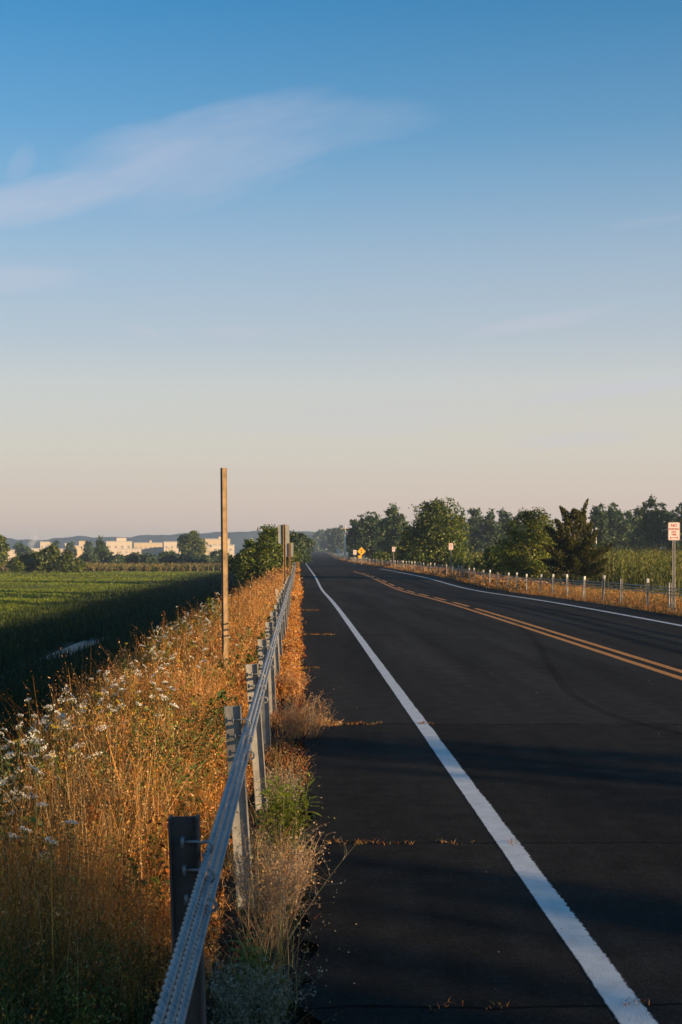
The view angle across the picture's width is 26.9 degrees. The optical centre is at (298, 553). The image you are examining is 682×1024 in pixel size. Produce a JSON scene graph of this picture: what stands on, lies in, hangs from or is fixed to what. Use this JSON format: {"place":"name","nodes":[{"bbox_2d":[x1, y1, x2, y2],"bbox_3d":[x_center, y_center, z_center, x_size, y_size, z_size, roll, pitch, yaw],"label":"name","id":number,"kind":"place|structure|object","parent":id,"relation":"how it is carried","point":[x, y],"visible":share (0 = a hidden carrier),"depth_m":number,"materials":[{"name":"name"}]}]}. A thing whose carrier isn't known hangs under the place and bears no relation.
{"place":"outdoors","nodes":[
{"label":"outdoors","id":0,"kind":"place"},
{"bbox_2d":[2,632,110,681],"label":"water","id":1,"kind":"structure","parent":0,"point":[73,646],"depth_m":64.05,"materials":[{"name":"grey liquid"}]},
{"bbox_2d":[0,552,678,1023],"bbox_3d":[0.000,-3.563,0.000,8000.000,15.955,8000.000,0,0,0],"label":"ground","id":2,"kind":"structure","parent":0,"point":[236,924],"depth_m":6.01,"materials":[{"name":"soil"}]},
{"bbox_2d":[0,534,10,566],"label":"hedge tree","id":3,"kind":"object","parent":2,"relation":"on","point":[4,550],"visible":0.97,"depth_m":299.11,"materials":[{"name":"green plant"}]},
{"bbox_2d":[0,732,14,850],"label":"wildflower","id":4,"kind":"object","parent":2,"relation":"on","point":[9,758],"visible":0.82,"depth_m":7.97,"materials":[{"name":"white plant"}]},
{"bbox_2d":[6,556,26,572],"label":"hedge tree","id":5,"kind":"object","parent":2,"relation":"on","point":[16,564],"visible":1,"depth_m":261.49,"materials":[{"name":"green plant"}]},
{"bbox_2d":[6,720,36,796],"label":"wildflower","id":6,"kind":"object","parent":2,"relation":"on","point":[7,763],"visible":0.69,"depth_m":8.97,"materials":[{"name":"white plant"}]},
{"bbox_2d":[13,541,33,556],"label":"distant tree","id":7,"kind":"object","parent":2,"relation":"on","point":[20,548],"visible":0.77,"depth_m":559.08,"materials":[{"name":"green plant"}]},
{"bbox_2d":[19,553,33,572],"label":"hedge tree","id":8,"kind":"object","parent":2,"relation":"on","point":[26,557],"visible":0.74,"depth_m":264.11,"materials":[{"name":"green plant"}]},
{"bbox_2d":[4,816,51,925],"bbox_3d":[-1.164,1.448,6.151,0.142,0.639,0.221,0,0,84],"label":"wildflower","id":9,"kind":"object","parent":2,"relation":"on","point":[26,819],"visible":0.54,"depth_m":6.13,"materials":[{"name":"white plant"}]},
{"bbox_2d":[17,766,40,878],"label":"wildflower","id":10,"kind":"object","parent":2,"relation":"on","point":[37,810],"visible":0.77,"depth_m":6.82,"materials":[{"name":"white plant"}]},
{"bbox_2d":[14,770,44,864],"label":"wildflower","id":11,"kind":"object","parent":2,"relation":"on","point":[35,809],"visible":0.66,"depth_m":7.19,"materials":[{"name":"white plant"}]},
{"bbox_2d":[20,730,47,794],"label":"wildflower","id":12,"kind":"object","parent":2,"relation":"on","point":[28,753],"visible":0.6,"depth_m":9.00,"materials":[{"name":"white plant"}]},
{"bbox_2d":[20,802,52,922],"bbox_3d":[-1.152,1.405,6.191,0.249,0.670,0.117,0,0,43],"label":"wildflower","id":13,"kind":"object","parent":2,"relation":"on","point":[42,841],"visible":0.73,"depth_m":6.17,"materials":[{"name":"white plant"}]},
{"bbox_2d":[20,739,57,809],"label":"wildflower","id":14,"kind":"object","parent":2,"relation":"on","point":[38,743],"visible":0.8,"depth_m":8.19,"materials":[{"name":"white plant"}]},
{"bbox_2d":[30,548,53,572],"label":"hedge tree","id":15,"kind":"object","parent":2,"relation":"on","point":[38,563],"visible":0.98,"depth_m":261.20,"materials":[{"name":"green plant"}]},
{"bbox_2d":[40,542,63,572],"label":"hedge tree","id":16,"kind":"object","parent":2,"relation":"on","point":[52,553],"visible":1,"depth_m":260.71,"materials":[{"name":"green plant"}]},
{"bbox_2d":[44,724,76,809],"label":"wildflower","id":17,"kind":"object","parent":2,"relation":"on","point":[57,760],"visible":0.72,"depth_m":8.03,"materials":[{"name":"white plant"}]},
{"bbox_2d":[43,820,78,954],"bbox_3d":[-0.918,1.334,5.510,0.219,0.633,0.106,0,0,37],"label":"wildflower","id":18,"kind":"object","parent":2,"relation":"on","point":[55,842],"visible":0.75,"depth_m":5.50,"materials":[{"name":"white plant"}]},
{"bbox_2d":[58,549,80,572],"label":"hedge tree","id":19,"kind":"object","parent":2,"relation":"on","point":[66,562],"visible":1,"depth_m":261.01,"materials":[{"name":"green plant"}]},
{"bbox_2d":[56,693,82,775],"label":"wildflower","id":20,"kind":"object","parent":2,"relation":"on","point":[62,715],"visible":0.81,"depth_m":9.43,"materials":[{"name":"white plant"}]},
{"bbox_2d":[63,541,76,557],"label":"distant tree","id":21,"kind":"object","parent":2,"relation":"on","point":[70,546],"visible":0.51,"depth_m":639.05,"materials":[{"name":"green plant"}]},
{"bbox_2d":[72,558,86,572],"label":"hedge tree","id":22,"kind":"object","parent":2,"relation":"on","point":[79,562],"visible":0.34,"depth_m":265.70,"materials":[{"name":"green plant"}]},
{"bbox_2d":[74,551,99,563],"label":"hedge tree","id":23,"kind":"object","parent":2,"relation":"on","point":[90,557],"visible":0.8,"depth_m":378.36,"materials":[{"name":"green plant"}]},
{"bbox_2d":[81,540,94,552],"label":"distant tree","id":24,"kind":"object","parent":2,"relation":"on","point":[88,546],"visible":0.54,"depth_m":639.40,"materials":[{"name":"green plant"}]},
{"bbox_2d":[91,725,111,802],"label":"wildflower","id":25,"kind":"object","parent":2,"relation":"on","point":[103,730],"visible":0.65,"depth_m":8.17,"materials":[{"name":"white plant"}]},
{"bbox_2d":[93,546,114,563],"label":"hedge tree","id":26,"kind":"object","parent":2,"relation":"on","point":[103,553],"visible":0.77,"depth_m":398.35,"materials":[{"name":"green plant"}]},
{"bbox_2d":[0,562,230,571],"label":"marsh reeds","id":27,"kind":"object","parent":2,"relation":"on","point":[157,566],"visible":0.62,"depth_m":287.60,"materials":[{"name":"green plant"}]},
{"bbox_2d":[104,552,126,563],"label":"hedge tree","id":28,"kind":"object","parent":2,"relation":"on","point":[118,558],"visible":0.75,"depth_m":384.06,"materials":[{"name":"green plant"}]},
{"bbox_2d":[106,538,131,554],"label":"warehouse","id":29,"kind":"structure","parent":2,"relation":"on","point":[119,543],"depth_m":849.95,"materials":[{"name":"grey concrete"}]},
{"bbox_2d":[0,570,256,774],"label":"crop field","id":30,"kind":"structure","parent":2,"relation":"on","point":[147,604],"depth_m":74.44,"materials":[{"name":"green plant"}]},
{"bbox_2d":[117,549,141,555],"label":"warehouse","id":31,"kind":"structure","parent":2,"relation":"on","point":[125,551],"depth_m":779.81,"materials":[{"name":"grey concrete"}]},
{"bbox_2d":[126,552,139,562],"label":"hedge tree","id":32,"kind":"object","parent":2,"relation":"on","point":[132,557],"visible":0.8,"depth_m":393.03,"materials":[{"name":"green plant"}]},
{"bbox_2d":[118,670,147,746],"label":"wildflower","id":33,"kind":"object","parent":2,"relation":"on","point":[123,689],"visible":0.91,"depth_m":10.17,"materials":[{"name":"white plant"}]},
{"bbox_2d":[0,561,292,1023],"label":"dry grass","id":34,"kind":"structure","parent":2,"relation":"on","point":[146,796],"depth_m":7.00,"materials":[{"name":"brown plant"}]},
{"bbox_2d":[133,540,162,558],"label":"warehouse","id":35,"kind":"structure","parent":2,"relation":"on","point":[150,547],"depth_m":880.18,"materials":[{"name":"grey concrete"}]},
{"bbox_2d":[137,552,159,563],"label":"hedge tree","id":36,"kind":"object","parent":2,"relation":"on","point":[148,557],"visible":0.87,"depth_m":387.93,"materials":[{"name":"green plant"}]},
{"bbox_2d":[144,671,167,754],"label":"wildflower","id":37,"kind":"object","parent":2,"relation":"on","point":[152,675],"visible":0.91,"depth_m":10.20,"materials":[{"name":"white plant"}]},
{"bbox_2d":[157,550,176,563],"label":"hedge tree","id":38,"kind":"object","parent":2,"relation":"on","point":[169,556],"visible":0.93,"depth_m":398.73,"materials":[{"name":"green plant"}]},
{"bbox_2d":[156,653,180,717],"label":"wildflower","id":39,"kind":"object","parent":2,"relation":"on","point":[171,680],"visible":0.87,"depth_m":12.13,"materials":[{"name":"white plant"}]},
{"bbox_2d":[162,541,179,555],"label":"warehouse","id":40,"kind":"structure","parent":2,"relation":"on","point":[167,546],"depth_m":840.00,"materials":[{"name":"grey concrete"}]},
{"bbox_2d":[163,686,178,755],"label":"wildflower","id":41,"kind":"object","parent":2,"relation":"on","point":[170,721],"visible":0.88,"depth_m":9.65,"materials":[{"name":"white plant"}]},
{"bbox_2d":[174,551,195,563],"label":"hedge tree","id":42,"kind":"object","parent":2,"relation":"on","point":[187,557],"visible":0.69,"depth_m":393.60,"materials":[{"name":"green plant"}]},
{"bbox_2d":[176,530,207,556],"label":"round tree","id":43,"kind":"object","parent":2,"relation":"on","point":[192,541],"visible":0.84,"depth_m":467.63,"materials":[{"name":"green plant"}]},
{"bbox_2d":[192,554,214,563],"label":"hedge tree","id":44,"kind":"object","parent":2,"relation":"on","point":[204,558],"visible":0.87,"depth_m":388.70,"materials":[{"name":"green plant"}]},
{"bbox_2d":[201,597,221,626],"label":"shrub","id":45,"kind":"object","parent":2,"relation":"on","point":[210,606],"visible":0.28,"depth_m":28.97,"materials":[{"name":"green plant"}]},
{"bbox_2d":[203,537,229,546],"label":"warehouse","id":46,"kind":"structure","parent":2,"relation":"on","point":[217,541],"depth_m":839.76,"materials":[{"name":"grey"}]},
{"bbox_2d":[209,549,229,563],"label":"hedge tree","id":47,"kind":"object","parent":2,"relation":"on","point":[215,555],"visible":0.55,"depth_m":398.05,"materials":[{"name":"green plant"}]},
{"bbox_2d":[210,545,234,556],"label":"warehouse","id":48,"kind":"structure","parent":2,"relation":"on","point":[230,548],"depth_m":720.34,"materials":[{"name":"grey concrete"}]},
{"bbox_2d":[151,562,295,1023],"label":"cable guardrail","id":49,"kind":"object","parent":2,"relation":"on","point":[184,980],"visible":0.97,"depth_m":3.83,"materials":[{"name":"metal"}]},
{"bbox_2d":[220,468,228,666],"bbox_3d":[-0.883,0.525,16.999,0.066,3.090,0.084,0,-1,-36],"label":"sign post","id":50,"kind":"object","parent":2,"relation":"on","point":[224,552],"visible":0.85,"depth_m":16.98,"materials":[{"name":"brown wood"}]},
{"bbox_2d":[228,538,262,587],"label":"tree","id":51,"kind":"object","parent":2,"relation":"on","point":[232,568],"visible":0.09,"depth_m":111.62,"materials":[{"name":"green plant"}]},
{"bbox_2d":[223,937,289,988],"bbox_3d":[-0.152,1.460,5.046,0.219,0.166,0.256,0,0,-42],"label":"green weed","id":52,"kind":"object","parent":2,"relation":"on","point":[249,956],"visible":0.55,"depth_m":5.03,"materials":[{"name":"green plant"}]},
{"bbox_2d":[234,532,282,585],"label":"bush","id":53,"kind":"object","parent":2,"relation":"on","point":[256,562],"visible":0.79,"depth_m":105.22,"materials":[{"name":"green plant"}]},
{"bbox_2d":[205,947,331,1023],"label":"dry weed","id":54,"kind":"object","parent":2,"relation":"on","point":[272,1012],"visible":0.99,"depth_m":4.47,"materials":[{"name":"grey plant"}]},
{"bbox_2d":[204,562,339,1023],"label":"rail side grass","id":55,"kind":"structure","parent":2,"relation":"on","point":[289,658],"depth_m":9.18,"materials":[{"name":"brown plant"}]},
{"bbox_2d":[200,802,356,952],"bbox_3d":[-0.116,1.265,5.559,0.625,0.588,0.620,0,0,40],"label":"dry weed","id":56,"kind":"object","parent":2,"relation":"on","point":[279,890],"visible":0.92,"depth_m":5.51,"materials":[{"name":"beige plant"}]},
{"bbox_2d":[249,760,311,805],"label":"dry weed","id":57,"kind":"object","parent":2,"relation":"on","point":[286,781],"visible":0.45,"depth_m":8.68,"materials":[{"name":"beige plant"}]},
{"bbox_2d":[256,524,305,568],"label":"tree","id":58,"kind":"object","parent":2,"relation":"on","point":[267,530],"visible":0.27,"depth_m":117.41,"materials":[{"name":"green plant"}]},
{"bbox_2d":[278,524,288,583],"bbox_3d":[-0.376,0.590,38.021,0.305,2.720,0.056,-1,0,-8],"label":"roadside sign","id":59,"kind":"object","parent":2,"relation":"on","point":[283,534],"visible":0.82,"depth_m":38.03,"materials":[{"name":"metal"}]},
{"bbox_2d":[250,772,320,865],"bbox_3d":[-0.055,1.309,6.992,0.365,0.457,0.357,0,0,0],"label":"green weed","id":60,"kind":"object","parent":2,"relation":"on","point":[287,814],"visible":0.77,"depth_m":6.96,"materials":[{"name":"green plant"}]},
{"bbox_2d":[286,543,292,575],"bbox_3d":[-0.290,0.799,47.025,0.260,2.302,0.052,0,0,-5],"label":"roadside sign","id":61,"kind":"object","parent":2,"relation":"on","point":[289,550],"visible":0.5,"depth_m":47.04,"materials":[{"name":"metal"}]},
{"bbox_2d":[248,820,334,910],"bbox_3d":[-0.048,1.353,6.160,0.417,0.406,0.515,0,0,0],"label":"dry weed","id":62,"kind":"object","parent":2,"relation":"on","point":[301,863],"visible":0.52,"depth_m":6.13,"materials":[{"name":"beige plant"}]},
{"bbox_2d":[282,635,305,659],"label":"dry weed","id":63,"kind":"object","parent":2,"relation":"on","point":[294,645],"visible":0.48,"depth_m":20.44,"materials":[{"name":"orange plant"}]},
{"bbox_2d":[275,664,313,695],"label":"dry weed","id":64,"kind":"object","parent":2,"relation":"on","point":[289,679],"visible":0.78,"depth_m":15.16,"materials":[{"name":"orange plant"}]},
{"bbox_2d":[289,530,313,562],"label":"tree","id":65,"kind":"object","parent":2,"relation":"on","point":[300,541],"visible":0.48,"depth_m":214.22,"materials":[{"name":"green plant"}]},
{"bbox_2d":[270,685,334,742],"bbox_3d":[-0.024,1.293,11.598,0.652,0.530,0.674,0,0,17],"label":"dry weed","id":66,"kind":"object","parent":2,"relation":"on","point":[292,721],"visible":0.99,"depth_m":11.55,"materials":[{"name":"brown plant"}]},
{"bbox_2d":[309,537,324,551],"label":"distant tree","id":67,"kind":"object","parent":2,"relation":"on","point":[316,547],"visible":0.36,"depth_m":1177.17,"materials":[{"name":"green plant"}]},
{"bbox_2d":[312,529,325,550],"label":"distant tree","id":68,"kind":"object","parent":2,"relation":"on","point":[319,535],"visible":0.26,"depth_m":1225.91,"materials":[{"name":"green plant"}]},
{"bbox_2d":[319,528,334,554],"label":"distant tree","id":69,"kind":"object","parent":2,"relation":"on","point":[324,544],"visible":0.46,"depth_m":1046.67,"materials":[{"name":"green plant"}]},
{"bbox_2d":[327,525,347,553],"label":"distant tree","id":70,"kind":"object","parent":2,"relation":"on","point":[336,539],"visible":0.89,"depth_m":817.34,"materials":[{"name":"green plant"}]},
{"bbox_2d":[346,519,363,558],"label":"roadside tree","id":71,"kind":"object","parent":2,"relation":"on","point":[350,549],"visible":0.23,"depth_m":339.04,"materials":[{"name":"green plant"}]},
{"bbox_2d":[348,511,382,559],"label":"roadside tree","id":72,"kind":"object","parent":2,"relation":"on","point":[363,537],"visible":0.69,"depth_m":297.86,"materials":[{"name":"green plant"}]},
{"bbox_2d":[369,551,390,562],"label":"bush","id":73,"kind":"object","parent":2,"relation":"on","point":[382,556],"visible":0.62,"depth_m":194.21,"materials":[{"name":"green plant"}]},
{"bbox_2d":[372,508,408,562],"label":"roadside tree","id":74,"kind":"object","parent":2,"relation":"on","point":[388,529],"visible":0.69,"depth_m":268.88,"materials":[{"name":"green plant"}]},
{"bbox_2d":[389,524,421,564],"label":"roadside tree","id":75,"kind":"object","parent":2,"relation":"on","point":[401,548],"visible":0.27,"depth_m":162.20,"materials":[{"name":"green plant"}]},
{"bbox_2d":[395,496,477,568],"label":"roadside tree","id":76,"kind":"object","parent":2,"relation":"on","point":[433,529],"visible":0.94,"depth_m":150.32,"materials":[{"name":"green plant"}]},
{"bbox_2d":[453,557,472,570],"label":"bush","id":77,"kind":"object","parent":2,"relation":"on","point":[463,562],"visible":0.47,"depth_m":139.54,"materials":[{"name":"green plant"}]},
{"bbox_2d":[454,506,471,556],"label":"distant tree","id":78,"kind":"object","parent":2,"relation":"on","point":[462,513],"visible":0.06,"depth_m":299.64,"materials":[{"name":"green plant"}]},
{"bbox_2d":[465,507,483,554],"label":"distant tree","id":79,"kind":"object","parent":2,"relation":"on","point":[473,521],"visible":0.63,"depth_m":328.92,"materials":[{"name":"green plant"}]},
{"bbox_2d":[467,555,485,572],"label":"bush","id":80,"kind":"object","parent":2,"relation":"on","point":[478,562],"visible":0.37,"depth_m":119.80,"materials":[{"name":"green plant"}]},
{"bbox_2d":[476,508,501,555],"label":"distant tree","id":81,"kind":"object","parent":2,"relation":"on","point":[490,533],"visible":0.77,"depth_m":309.22,"materials":[{"name":"green plant"}]},
{"bbox_2d":[479,546,506,576],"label":"bush","id":82,"kind":"object","parent":2,"relation":"on","point":[489,563],"visible":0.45,"depth_m":111.76,"materials":[{"name":"green plant"}]},
{"bbox_2d":[496,507,512,545],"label":"distant tree","id":83,"kind":"object","parent":2,"relation":"on","point":[504,515],"visible":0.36,"depth_m":339.19,"materials":[{"name":"green plant"}]},
{"bbox_2d":[342,557,681,608],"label":"cable guardrail","id":84,"kind":"object","parent":2,"relation":"on","point":[647,591],"visible":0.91,"depth_m":54.90,"materials":[{"name":"metal"}]},
{"bbox_2d":[506,513,527,541],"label":"distant tree","id":85,"kind":"object","parent":2,"relation":"on","point":[519,527],"visible":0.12,"depth_m":319.03,"materials":[{"name":"green plant"}]},
{"bbox_2d":[488,507,556,579],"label":"roadside tree","id":86,"kind":"object","parent":2,"relation":"on","point":[514,557],"visible":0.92,"depth_m":83.56,"materials":[{"name":"green plant"}]},
{"bbox_2d":[441,544,681,597],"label":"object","id":87,"kind":"object","parent":2,"relation":"on","point":[631,569],"visible":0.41,"depth_m":81.07,"materials":[{"name":"green plant"}]},
{"bbox_2d":[541,498,613,577],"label":"juniper","id":88,"kind":"object","parent":2,"relation":"on","point":[570,553],"visible":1,"depth_m":79.76,"materials":[{"name":"green plant"}]},
{"bbox_2d":[543,538,611,585],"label":"bush","id":89,"kind":"object","parent":2,"relation":"on","point":[596,546],"visible":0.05,"depth_m":91.64,"materials":[{"name":"green plant"}]},
{"bbox_2d":[588,502,614,553],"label":"distant tree","id":90,"kind":"object","parent":2,"relation":"on","point":[598,517],"visible":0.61,"depth_m":259.08,"materials":[{"name":"green plant"}]},
{"bbox_2d":[606,502,632,555],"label":"distant tree","id":91,"kind":"object","parent":2,"relation":"on","point":[616,527],"visible":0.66,"depth_m":273.59,"materials":[{"name":"green plant"}]},
{"bbox_2d":[621,510,636,551],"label":"distant tree","id":92,"kind":"object","parent":2,"relation":"on","point":[628,514],"visible":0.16,"depth_m":284.11,"materials":[{"name":"green plant"}]},
{"bbox_2d":[628,502,656,553],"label":"distant tree","id":93,"kind":"object","parent":2,"relation":"on","point":[638,516],"visible":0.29,"depth_m":249.53,"materials":[{"name":"green plant"}]},
{"bbox_2d":[635,494,671,554],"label":"distant tree","id":94,"kind":"object","parent":2,"relation":"on","point":[652,532],"visible":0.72,"depth_m":239.10,"materials":[{"name":"green plant"}]},
{"bbox_2d":[660,502,681,552],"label":"distant tree","id":95,"kind":"object","parent":2,"relation":"on","point":[678,544],"visible":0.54,"depth_m":235.02,"materials":[{"name":"green plant"}]},
{"bbox_2d":[668,522,679,613],"bbox_3d":[9.585,0.565,36.346,0.305,2.710,0.102,0,0,-4],"label":"parking sign","id":96,"kind":"object","parent":2,"relation":"on","point":[673,531],"visible":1,"depth_m":36.31,"materials":[{"name":"white metal"}]},
{"bbox_2d":[0,0,681,539],"label":"sky","id":97,"kind":"structure","parent":0,"point":[344,259],"materials":[{"name":"blue"}]},
{"bbox_2d":[6,531,679,554],"bbox_3d":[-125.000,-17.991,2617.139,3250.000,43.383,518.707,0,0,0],"label":"hills","id":98,"kind":"structure","parent":0,"point":[237,539],"depth_m":2471.97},
{"bbox_2d":[289,551,681,1023],"bbox_3d":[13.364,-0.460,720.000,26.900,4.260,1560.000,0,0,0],"label":"road","id":99,"kind":"structure","parent":0,"point":[570,747],"depth_m":8.63,"materials":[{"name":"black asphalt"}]},
{"bbox_2d":[300,609,649,1009],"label":"crack weeds","id":100,"kind":"object","parent":99,"relation":"on","point":[359,841],"visible":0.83,"depth_m":7.37,"materials":[{"name":"orange plant"}]},
{"bbox_2d":[305,563,657,1023],"bbox_3d":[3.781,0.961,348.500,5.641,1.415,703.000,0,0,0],"label":"edge line","id":101,"kind":"object","parent":99,"relation":"on","point":[614,990],"visible":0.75,"depth_m":6.38,"materials":[{"name":"paint"}]},
{"bbox_2d":[353,571,681,679],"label":"line","id":102,"kind":"object","parent":99,"relation":"on","point":[632,662],"visible":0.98,"depth_m":23.62,"materials":[{"name":"paint"}]},
{"bbox_2d":[363,573,681,672],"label":"broken center line","id":103,"kind":"object","parent":99,"relation":"on","point":[639,658],"visible":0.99,"depth_m":24.15,"materials":[{"name":"paint"}]},
{"bbox_2d":[384,569,681,625],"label":"edge line","id":104,"kind":"object","parent":99,"relation":"on","point":[562,603],"visible":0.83,"depth_m":40.49,"materials":[{"name":"paint"}]},
{"bbox_2d":[338,557,681,616],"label":"roadside grass","id":105,"kind":"structure","parent":0,"point":[634,599],"depth_m":55.08,"materials":[{"name":"brown plant"}]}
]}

